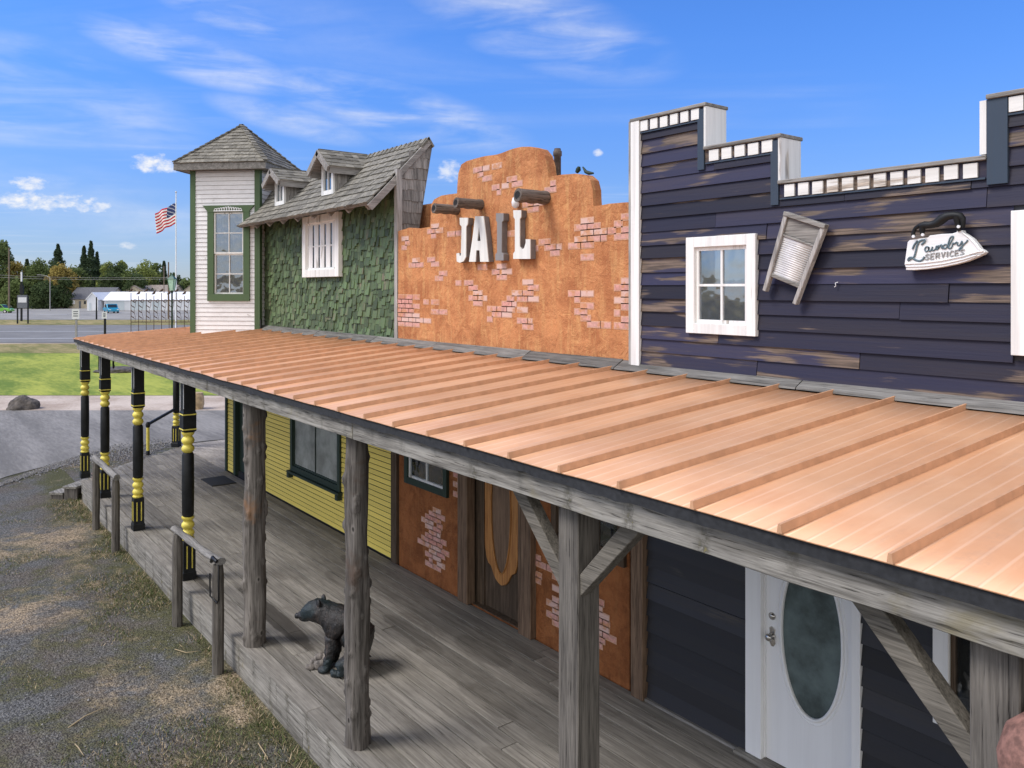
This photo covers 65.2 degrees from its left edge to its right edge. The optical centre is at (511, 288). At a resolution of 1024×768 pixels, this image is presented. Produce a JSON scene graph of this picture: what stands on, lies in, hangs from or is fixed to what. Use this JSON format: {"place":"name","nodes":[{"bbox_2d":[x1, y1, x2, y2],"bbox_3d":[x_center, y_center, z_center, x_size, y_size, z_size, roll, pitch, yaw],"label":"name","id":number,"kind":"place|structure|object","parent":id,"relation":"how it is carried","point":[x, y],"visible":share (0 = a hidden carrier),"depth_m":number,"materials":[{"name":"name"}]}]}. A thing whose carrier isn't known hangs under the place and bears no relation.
{"place":"outdoors","nodes":[
{"label":"outdoors","id":0,"kind":"place"},
{"bbox_2d":[0,325,189,342],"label":"highway","id":1,"kind":"structure","parent":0,"point":[37,331],"depth_m":84.75,"materials":[{"name":"grey asphalt"}]},
{"bbox_2d":[0,338,72,338],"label":"road line","id":2,"kind":"object","parent":1,"relation":"on","point":[36,338],"depth_m":72.66,"materials":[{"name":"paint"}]},
{"bbox_2d":[0,306,189,319],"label":"parking lot","id":3,"kind":"structure","parent":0,"point":[34,313],"depth_m":135.37,"materials":[{"name":"grey asphalt"}]},
{"bbox_2d":[28,280,69,308],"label":"broadleaf tree","id":4,"kind":"object","parent":3,"relation":"on","point":[42,294],"visible":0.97,"depth_m":180.01,"materials":[{"name":"green plant"}]},
{"bbox_2d":[103,304,118,312],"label":"pickup truck","id":5,"kind":"object","parent":3,"relation":"on","point":[113,308],"visible":0.88,"depth_m":148.76,"materials":[{"name":"blue paint"}]},
{"bbox_2d":[0,320,189,324],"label":"verge","id":6,"kind":"structure","parent":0,"point":[82,322],"depth_m":107.66,"materials":[{"name":"green plant"}]},
{"bbox_2d":[20,272,23,320],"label":"marquee pole","id":7,"kind":"object","parent":6,"relation":"on","point":[21,293],"visible":0.86,"depth_m":111.90,"materials":[{"name":"metal"}]},
{"bbox_2d":[17,295,28,323],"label":"roadside sign","id":8,"kind":"object","parent":6,"relation":"on","point":[22,301],"visible":1,"depth_m":103.90,"materials":[{"name":"grey metal"}]},
{"bbox_2d":[0,353,215,394],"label":"lawn","id":9,"kind":"structure","parent":0,"point":[39,373],"depth_m":40.40,"materials":[{"name":"green plant"}]},
{"bbox_2d":[167,274,176,327],"bbox_3d":[-19.125,1.853,45.000,0.420,5.375,0.420,0,0,0],"label":"street lantern","id":10,"kind":"object","parent":9,"relation":"on","point":[171,279],"visible":0.71,"depth_m":44.95,"materials":[{"name":"green paint"}]},
{"bbox_2d":[0,410,224,478],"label":"gravel drive","id":11,"kind":"structure","parent":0,"point":[31,439],"depth_m":25.23,"materials":[{"name":"grey gravel"}]},
{"bbox_2d":[0,343,224,409],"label":"path","id":12,"kind":"structure","parent":0,"point":[117,402],"depth_m":32.23,"materials":[{"name":"grey concrete"}]},
{"bbox_2d":[0,344,79,352],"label":"dry grass","id":13,"kind":"structure","parent":12,"relation":"on","point":[38,348],"depth_m":60.69,"materials":[{"name":"beige plant"}]},
{"bbox_2d":[72,309,79,344],"bbox_3d":[-34.860,3.070,63.978,0.600,2.940,0.144,0,0,0],"label":"sign","id":14,"kind":"object","parent":13,"relation":"on","point":[75,314],"visible":0.99,"depth_m":63.91,"materials":[{"name":"metal"}]},
{"bbox_2d":[102,312,106,333],"bbox_3d":[-31.542,3.161,61.978,0.388,2.758,0.144,0,0,0],"label":"sign","id":15,"kind":"object","parent":13,"relation":"on","point":[104,315],"visible":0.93,"depth_m":61.91,"materials":[{"name":"metal"}]},
{"bbox_2d":[129,289,189,330],"bbox_3d":[-26.295,2.249,60.000,4.899,4.582,0.180,0,0,0],"label":"iron fence","id":16,"kind":"object","parent":13,"relation":"on","point":[164,300],"visible":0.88,"depth_m":59.98,"materials":[{"name":"black metal"}]},
{"bbox_2d":[0,439,320,767],"bbox_3d":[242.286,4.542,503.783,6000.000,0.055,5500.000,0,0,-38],"label":"ground","id":17,"kind":"structure","parent":0,"point":[19,636],"depth_m":9.64,"materials":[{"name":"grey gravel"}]},
{"bbox_2d":[0,239,14,292],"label":"broadleaf tree","id":18,"kind":"object","parent":17,"relation":"on","point":[3,258],"visible":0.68,"depth_m":190.57,"materials":[{"name":"green plant"}]},
{"bbox_2d":[0,239,14,303],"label":"broadleaf tree","id":19,"kind":"object","parent":17,"relation":"on","point":[11,255],"visible":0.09,"depth_m":200.56,"materials":[{"name":"green plant"}]},
{"bbox_2d":[0,304,14,312],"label":"parked car","id":20,"kind":"object","parent":17,"relation":"on","point":[4,308],"visible":0.97,"depth_m":149.28,"materials":[{"name":"green paint"}]},
{"bbox_2d":[8,248,9,312],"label":"utility pole","id":21,"kind":"object","parent":17,"relation":"on","point":[8,279],"visible":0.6,"depth_m":149.90,"materials":[{"name":"brown wood"}]},
{"bbox_2d":[1,261,25,298],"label":"broadleaf tree","id":22,"kind":"object","parent":17,"relation":"on","point":[15,266],"visible":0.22,"depth_m":194.35,"materials":[{"name":"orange plant"}]},
{"bbox_2d":[0,276,33,307],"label":"broadleaf tree","id":23,"kind":"object","parent":17,"relation":"on","point":[14,289],"visible":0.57,"depth_m":182.84,"materials":[{"name":"green plant"}]},
{"bbox_2d":[6,395,39,410],"bbox_3d":[-18.513,4.298,30.254,1.112,0.584,0.939,0,0,15],"label":"boulder","id":24,"kind":"object","parent":17,"relation":"on","point":[22,402],"visible":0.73,"depth_m":30.02,"materials":[{"name":"stone"}]},
{"bbox_2d":[23,259,29,277],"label":"conifer tree","id":25,"kind":"object","parent":17,"relation":"on","point":[26,262],"visible":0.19,"depth_m":214.72,"materials":[{"name":"green plant"}]},
{"bbox_2d":[18,257,50,285],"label":"broadleaf tree","id":26,"kind":"object","parent":17,"relation":"on","point":[40,268],"visible":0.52,"depth_m":193.54,"materials":[{"name":"green plant"}]},
{"bbox_2d":[37,274,50,310],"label":"street lamp","id":27,"kind":"object","parent":17,"relation":"on","point":[49,300],"visible":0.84,"depth_m":164.94,"materials":[{"name":"metal"}]},
{"bbox_2d":[44,260,59,282],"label":"broadleaf tree","id":28,"kind":"object","parent":17,"relation":"on","point":[50,265],"visible":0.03,"depth_m":204.93,"materials":[{"name":"green plant"}]},
{"bbox_2d":[51,244,65,268],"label":"conifer tree","id":29,"kind":"object","parent":17,"relation":"on","point":[57,255],"visible":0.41,"depth_m":224.43,"materials":[{"name":"green plant"}]},
{"bbox_2d":[44,262,80,307],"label":"broadleaf tree","id":30,"kind":"object","parent":17,"relation":"on","point":[59,271],"visible":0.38,"depth_m":189.52,"materials":[{"name":"yellow plant"}]},
{"bbox_2d":[53,276,75,307],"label":"broadleaf tree","id":31,"kind":"object","parent":17,"relation":"on","point":[62,282],"visible":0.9,"depth_m":184.28,"materials":[{"name":"green plant"}]},
{"bbox_2d":[66,264,93,286],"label":"broadleaf tree","id":32,"kind":"object","parent":17,"relation":"on","point":[82,275],"visible":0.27,"depth_m":215.03,"materials":[{"name":"green plant"}]},
{"bbox_2d":[78,245,89,283],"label":"conifer tree","id":33,"kind":"object","parent":17,"relation":"on","point":[83,257],"visible":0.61,"depth_m":221.51,"materials":[{"name":"green plant"}]},
{"bbox_2d":[68,708,102,727],"bbox_3d":[-4.504,4.525,8.451,0.018,0.043,0.399,0,0,27],"label":"stick","id":34,"kind":"object","parent":17,"relation":"on","point":[83,717],"visible":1,"depth_m":8.42,"materials":[{"name":"wood"}]},
{"bbox_2d":[49,461,132,499],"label":"porch steps","id":35,"kind":"structure","parent":17,"relation":"on","point":[71,491],"depth_m":17.29,"materials":[{"name":"grey wood"}]},
{"bbox_2d":[83,240,98,286],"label":"conifer tree","id":36,"kind":"object","parent":17,"relation":"on","point":[90,260],"visible":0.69,"depth_m":221.52,"materials":[{"name":"green plant"}]},
{"bbox_2d":[68,287,121,307],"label":"grey house","id":37,"kind":"structure","parent":17,"relation":"on","point":[80,297],"depth_m":187.67,"materials":[{"name":"grey"}]},
{"bbox_2d":[93,251,100,285],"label":"conifer tree","id":38,"kind":"object","parent":17,"relation":"on","point":[98,262],"visible":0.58,"depth_m":223.69,"materials":[{"name":"green plant"}]},
{"bbox_2d":[85,292,109,310],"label":"storage shed","id":39,"kind":"structure","parent":17,"relation":"on","point":[91,300],"depth_m":166.60,"materials":[{"name":"white metal"}]},
{"bbox_2d":[95,261,112,286],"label":"broadleaf tree","id":40,"kind":"object","parent":17,"relation":"on","point":[104,267],"visible":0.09,"depth_m":214.25,"materials":[{"name":"green plant"}]},
{"bbox_2d":[91,455,119,553],"bbox_3d":[-7.349,3.870,14.457,0.129,1.440,1.901,0,0,-38],"label":"hitching rail","id":41,"kind":"object","parent":17,"relation":"on","point":[98,463],"visible":0.98,"depth_m":13.91,"materials":[{"name":"grey wood"}]},
{"bbox_2d":[98,272,123,290],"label":"broadleaf tree","id":42,"kind":"object","parent":17,"relation":"on","point":[114,283],"visible":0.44,"depth_m":204.21,"materials":[{"name":"green plant"}]},
{"bbox_2d":[97,261,125,286],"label":"broadleaf tree","id":43,"kind":"object","parent":17,"relation":"on","point":[117,268],"visible":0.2,"depth_m":213.64,"materials":[{"name":"green plant"}]},
{"bbox_2d":[93,366,130,372],"bbox_3d":[-21.534,4.411,43.738,2.421,0.358,1.973,0,0,12],"label":"boulder","id":44,"kind":"object","parent":17,"relation":"on","point":[121,369],"visible":0.46,"depth_m":43.10,"materials":[{"name":"stone"}]},
{"bbox_2d":[118,260,128,274],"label":"broadleaf tree","id":45,"kind":"object","parent":17,"relation":"on","point":[121,261],"visible":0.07,"depth_m":239.82,"materials":[{"name":"green plant"}]},
{"bbox_2d":[120,266,138,290],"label":"broadleaf tree","id":46,"kind":"object","parent":17,"relation":"on","point":[127,274],"visible":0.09,"depth_m":210.62,"materials":[{"name":"green plant"}]},
{"bbox_2d":[122,271,155,291],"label":"broadleaf tree","id":47,"kind":"object","parent":17,"relation":"on","point":[139,279],"visible":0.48,"depth_m":203.45,"materials":[{"name":"green plant"}]},
{"bbox_2d":[123,285,154,291],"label":"brown house","id":48,"kind":"structure","parent":17,"relation":"on","point":[135,288],"depth_m":201.78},
{"bbox_2d":[129,259,160,285],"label":"broadleaf tree","id":49,"kind":"object","parent":17,"relation":"on","point":[147,272],"visible":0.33,"depth_m":213.41,"materials":[{"name":"green plant"}]},
{"bbox_2d":[102,292,189,309],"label":"storage shed","id":50,"kind":"structure","parent":17,"relation":"on","point":[122,300],"depth_m":170.54,"materials":[{"name":"white metal"}]},
{"bbox_2d":[106,301,123,309],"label":"roller door","id":51,"kind":"structure","parent":50,"relation":"in","point":[120,304],"depth_m":168.64,"materials":[{"name":"metal"}]},
{"bbox_2d":[132,301,145,309],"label":"roller door","id":52,"kind":"structure","parent":50,"relation":"in","point":[143,304],"depth_m":169.40,"materials":[{"name":"metal"}]},
{"bbox_2d":[152,302,159,309],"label":"roller door","id":53,"kind":"structure","parent":50,"relation":"in","point":[153,303],"depth_m":170.03,"materials":[{"name":"metal"}]},
{"bbox_2d":[0,436,293,767],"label":"pebbles","id":54,"kind":"object","parent":17,"relation":"on","point":[57,465],"visible":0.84,"depth_m":18.76,"materials":[{"name":"gravel"}]},
{"bbox_2d":[149,263,165,284],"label":"broadleaf tree","id":55,"kind":"object","parent":17,"relation":"on","point":[156,266],"visible":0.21,"depth_m":221.41,"materials":[{"name":"green plant"}]},
{"bbox_2d":[0,442,322,767],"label":"dry straw","id":56,"kind":"object","parent":17,"relation":"on","point":[128,559],"visible":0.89,"depth_m":9.23,"materials":[{"name":"beige plant"}]},
{"bbox_2d":[160,260,167,284],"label":"conifer tree","id":57,"kind":"object","parent":17,"relation":"on","point":[164,271],"visible":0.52,"depth_m":224.70,"materials":[{"name":"green plant"}]},
{"bbox_2d":[149,285,182,291],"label":"brown house","id":58,"kind":"structure","parent":17,"relation":"on","point":[157,288],"depth_m":210.51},
{"bbox_2d":[168,262,168,318],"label":"utility pole","id":59,"kind":"object","parent":17,"relation":"on","point":[168,291],"visible":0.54,"depth_m":119.89,"materials":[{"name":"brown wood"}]},
{"bbox_2d":[7,275,167,277],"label":"power line","id":60,"kind":"object","parent":59,"relation":"attached to","point":[77,277],"visible":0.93,"depth_m":130.89,"materials":[{"name":"metal"}]},
{"bbox_2d":[164,272,184,289],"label":"broadleaf tree","id":61,"kind":"object","parent":17,"relation":"on","point":[178,278],"visible":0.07,"depth_m":218.13,"materials":[{"name":"green plant"}]},
{"bbox_2d":[175,191,176,327],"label":"flagpole","id":62,"kind":"object","parent":17,"relation":"on","point":[175,249],"visible":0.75,"depth_m":74.96,"materials":[{"name":"white metal"}]},
{"bbox_2d":[155,203,174,233],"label":"flag","id":63,"kind":"object","parent":62,"relation":"attached to","point":[164,218],"visible":1,"depth_m":75.00,"materials":[{"name":"multicoloured fabric"}]},
{"bbox_2d":[182,280,189,288],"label":"broadleaf tree","id":64,"kind":"object","parent":17,"relation":"on","point":[186,283],"visible":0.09,"depth_m":224.32,"materials":[{"name":"green plant"}]},
{"bbox_2d":[170,525,225,675],"bbox_3d":[-3.988,3.861,10.125,0.201,1.459,1.955,0,0,-38],"label":"hitching rail","id":65,"kind":"object","parent":17,"relation":"on","point":[217,596],"visible":0.98,"depth_m":9.45,"materials":[{"name":"grey wood"}]},
{"bbox_2d":[225,137,433,564],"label":"corner shop","id":66,"kind":"structure","parent":17,"relation":"on","point":[335,221],"depth_m":13.55,"materials":[{"name":"yellow paint"}]},
{"bbox_2d":[172,124,299,333],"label":"corner tower","id":67,"kind":"structure","parent":66,"relation":"attached to","point":[227,171],"depth_m":16.11,"materials":[{"name":"white paint"}]},
{"bbox_2d":[203,205,253,300],"bbox_3d":[-5.671,-0.720,16.217,1.090,1.920,0.399,0,0,7],"label":"window","id":68,"kind":"structure","parent":67,"relation":"in","point":[241,236],"depth_m":16.10,"materials":[{"name":"green paint"}]},
{"bbox_2d":[240,403,243,471],"bbox_3d":[-5.756,3.036,17.284,0.100,2.088,0.796,0,0,-38],"label":"door","id":69,"kind":"structure","parent":66,"relation":"in","point":[241,404],"depth_m":17.51,"materials":[{"name":"green paint"}]},
{"bbox_2d":[286,419,342,500],"bbox_3d":[-3.552,2.685,14.330,0.130,1.750,2.230,0,0,-38],"label":"window","id":70,"kind":"structure","parent":66,"relation":"in","point":[315,453],"depth_m":14.29,"materials":[{"name":"grey glass"}]},
{"bbox_2d":[302,211,342,276],"bbox_3d":[-3.330,-0.755,14.002,0.090,1.090,1.500,0,0,-38],"label":"window","id":71,"kind":"structure","parent":66,"relation":"in","point":[322,236],"depth_m":13.96,"materials":[{"name":"white paint"}]},
{"bbox_2d":[80,440,758,767],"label":"porch deck","id":72,"kind":"structure","parent":17,"relation":"on","point":[454,682],"depth_m":8.92,"materials":[{"name":"grey wood"}]},
{"bbox_2d":[79,350,90,478],"bbox_3d":[-9.317,2.703,17.456,0.190,2.815,0.190,0,0,-38],"label":"turned post","id":73,"kind":"object","parent":72,"relation":"on","point":[85,370],"visible":0.98,"depth_m":17.39,"materials":[{"name":"black paint"}]},
{"bbox_2d":[99,356,110,498],"bbox_3d":[-8.044,2.703,15.812,0.190,2.815,0.190,0,0,-38],"label":"turned post","id":74,"kind":"object","parent":72,"relation":"on","point":[104,385],"visible":0.88,"depth_m":15.75,"materials":[{"name":"yellow paint"}]},
{"bbox_2d":[131,367,144,531],"bbox_3d":[-6.398,2.703,13.686,0.190,2.815,0.190,0,0,-38],"label":"turned post","id":75,"kind":"object","parent":72,"relation":"on","point":[138,406],"visible":1,"depth_m":13.62,"materials":[{"name":"yellow paint"}]},
{"bbox_2d":[171,381,181,446],"bbox_3d":[-8.752,2.703,20.858,0.190,2.815,0.190,0,0,7],"label":"turned post","id":76,"kind":"object","parent":72,"relation":"on","point":[176,437],"visible":0.5,"depth_m":20.79,"materials":[{"name":"black paint"}]},
{"bbox_2d":[145,408,174,454],"bbox_3d":[-8.904,3.595,20.311,0.118,1.029,1.148,0,0,12],"label":"handrail","id":77,"kind":"object","parent":76,"relation":"attached to","point":[147,424],"visible":1,"depth_m":19.80,"materials":[{"name":"black metal"}]},
{"bbox_2d":[179,383,196,580],"bbox_3d":[-4.605,2.703,11.370,0.190,2.815,0.190,0,0,-38],"label":"turned post","id":78,"kind":"object","parent":72,"relation":"on","point":[188,414],"visible":0.88,"depth_m":11.30,"materials":[{"name":"yellow paint"}]},
{"bbox_2d":[201,476,235,486],"bbox_3d":[-6.273,4.099,17.086,0.500,0.014,0.800,0,0,-38],"label":"doormat","id":79,"kind":"object","parent":72,"relation":"on","point":[217,481],"visible":1,"depth_m":17.01,"materials":[{"name":"rubber"}]},
{"bbox_2d":[241,404,267,647],"bbox_3d":[-2.986,2.700,9.284,0.282,2.820,0.282,0,0,12],"label":"log post","id":80,"kind":"object","parent":72,"relation":"on","point":[254,580],"visible":0.98,"depth_m":9.18,"materials":[{"name":"grey wood"}]},
{"bbox_2d":[294,594,374,677],"bbox_3d":[-1.885,3.739,8.752,0.855,0.772,0.564,0,0,30],"label":"bear statue","id":81,"kind":"object","parent":72,"relation":"on","point":[327,616],"visible":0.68,"depth_m":8.58,"materials":[{"name":"black metal"}]},
{"bbox_2d":[342,437,371,750],"bbox_3d":[-1.405,2.700,7.233,0.266,2.820,0.278,0,0,-38],"label":"log post","id":82,"kind":"object","parent":72,"relation":"on","point":[358,580],"visible":0.96,"depth_m":7.14,"materials":[{"name":"grey wood"}]},
{"bbox_2d":[513,491,644,767],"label":"timber post","id":83,"kind":"object","parent":72,"relation":"on","point":[582,567],"visible":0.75,"depth_m":4.83,"materials":[{"name":"grey wood"}]},
{"bbox_2d":[853,602,1023,767],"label":"timber post","id":84,"kind":"object","parent":72,"relation":"on","point":[996,692],"visible":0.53,"depth_m":3.05,"materials":[{"name":"grey wood"}]},
{"bbox_2d":[158,277,744,284],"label":"distant wood","id":85,"kind":"object","parent":17,"relation":"on","point":[184,279],"visible":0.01,"depth_m":288.71,"materials":[{"name":"green plant"}]},
{"bbox_2d":[398,147,744,701],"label":"jail building","id":86,"kind":"structure","parent":17,"relation":"on","point":[466,540],"depth_m":9.69,"materials":[{"name":"paint"}]},
{"bbox_2d":[404,456,448,497],"bbox_3d":[-1.212,2.400,11.329,0.075,0.880,1.140,0,0,-38],"label":"window","id":87,"kind":"structure","parent":86,"relation":"in","point":[431,478],"depth_m":11.31,"materials":[{"name":"green paint"}]},
{"bbox_2d":[456,218,472,262],"bbox_3d":[-0.616,-0.638,10.445,0.085,0.588,0.268,0,0,-38],"label":"sign letter","id":88,"kind":"object","parent":86,"relation":"attached to","point":[466,224],"visible":0.99,"depth_m":10.38,"materials":[{"name":"white paint"}]},
{"bbox_2d":[469,216,493,261],"bbox_3d":[-0.391,-0.633,10.154,0.085,0.588,0.427,0,0,-38],"label":"sign letter","id":89,"kind":"object","parent":86,"relation":"attached to","point":[481,248],"visible":1,"depth_m":10.08,"materials":[{"name":"white paint"}]},
{"bbox_2d":[485,482,517,620],"bbox_3d":[-0.091,2.953,10.057,0.090,2.275,0.815,0,0,-38],"label":"door","id":90,"kind":"structure","parent":86,"relation":"in","point":[501,504],"depth_m":10.08,"materials":[{"name":"brown wood"}]},
{"bbox_2d":[495,213,508,260],"bbox_3d":[-0.121,-0.639,9.806,0.085,0.585,0.164,0,0,-38],"label":"sign letter","id":91,"kind":"object","parent":86,"relation":"attached to","point":[502,220],"visible":1,"depth_m":9.76,"materials":[{"name":"grey paint"}]},
{"bbox_2d":[512,197,518,207],"bbox_3d":[0.042,-1.042,9.583,0.095,0.150,0.100,0,0,-38],"label":"insulator","id":92,"kind":"object","parent":86,"relation":"attached to","point":[515,204],"visible":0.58,"depth_m":9.55,"materials":[{"name":"white ceramic"}]},
{"bbox_2d":[513,210,535,258],"bbox_3d":[0.146,-0.646,9.461,0.085,0.591,0.321,0,0,-38],"label":"sign letter","id":93,"kind":"object","parent":86,"relation":"attached to","point":[524,250],"visible":1,"depth_m":9.47,"materials":[{"name":"white paint"}]},
{"bbox_2d":[73,325,1023,658],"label":"porch roof","id":94,"kind":"structure","parent":86,"relation":"attached to","point":[909,505],"depth_m":5.06,"materials":[{"name":"orange metal"}]},
{"bbox_2d":[553,148,561,174],"bbox_3d":[0.632,-1.020,11.108,0.124,1.860,0.124,0,0,-38],"label":"vent pipe","id":95,"kind":"object","parent":86,"relation":"on","point":[557,153],"visible":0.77,"depth_m":11.06,"materials":[{"name":"grey metal"}]},
{"bbox_2d":[582,167,593,174],"bbox_3d":[0.842,-1.316,8.876,0.044,0.106,0.178,0,0,-38],"label":"roof fitting","id":96,"kind":"object","parent":86,"relation":"on","point":[587,172],"visible":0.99,"depth_m":8.85,"materials":[{"name":"grey paint"}]},
{"bbox_2d":[551,504,626,567],"bbox_3d":[0.823,2.415,8.700,0.075,0.910,1.150,0,0,-38],"label":"window","id":97,"kind":"structure","parent":86,"relation":"in","point":[606,530],"depth_m":8.54,"materials":[{"name":"brown wood"}]},
{"bbox_2d":[629,88,1023,767],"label":"laundry building","id":98,"kind":"structure","parent":17,"relation":"on","point":[757,668],"depth_m":6.62,"materials":[{"name":"blue paint"}]},
{"bbox_2d":[686,233,758,336],"bbox_3d":[1.891,-0.035,7.215,0.075,0.890,0.765,0,0,-38],"label":"window","id":99,"kind":"structure","parent":98,"relation":"in","point":[695,246],"depth_m":7.21,"materials":[{"name":"white paint"}]},
{"bbox_2d":[763,211,828,304],"bbox_3d":[2.316,-0.257,6.560,0.065,0.770,0.583,0,0,-38],"label":"washboard","id":100,"kind":"object","parent":98,"relation":"attached to","point":[799,242],"visible":1,"depth_m":6.54,"materials":[{"name":"metal"}]},
{"bbox_2d":[765,575,850,767],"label":"door","id":101,"kind":"structure","parent":98,"relation":"in","point":[808,635],"depth_m":6.65,"materials":[{"name":"white paint"}]},
{"bbox_2d":[905,212,987,269],"bbox_3d":[3.039,-0.337,5.631,0.089,0.403,0.545,0,0,-38],"label":"iron sign","id":102,"kind":"object","parent":98,"relation":"attached to","point":[959,246],"visible":1,"depth_m":5.62,"materials":[{"name":"white paint"}]},
{"bbox_2d":[933,628,969,723],"bbox_3d":[3.484,2.495,5.265,0.075,1.270,1.360,0,0,-38],"label":"window","id":103,"kind":"structure","parent":98,"relation":"in","point":[945,645],"depth_m":5.71,"materials":[{"name":"white paint"}]},
{"bbox_2d":[1011,210,1023,355],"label":"window","id":104,"kind":"structure","parent":98,"relation":"in","point":[1017,216],"depth_m":5.28,"materials":[{"name":"white paint"}]},
{"bbox_2d":[996,712,1023,767],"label":"boulder","id":105,"kind":"object","parent":17,"relation":"on","point":[1010,749],"visible":1,"depth_m":2.75,"materials":[{"name":"pink stone"}]},
{"bbox_2d":[196,392,203,409],"bbox_3d":[-11.955,4.230,30.267,0.585,0.620,0.600,0,0,-38],"label":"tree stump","id":106,"kind":"object","parent":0,"point":[199,400],"visible":0.49,"depth_m":30.10,"materials":[{"name":"wood"}]},
{"bbox_2d":[0,0,1023,281],"label":"sky","id":107,"kind":"structure","parent":0,"point":[99,99],"materials":[{"name":"blue"}]}
]}

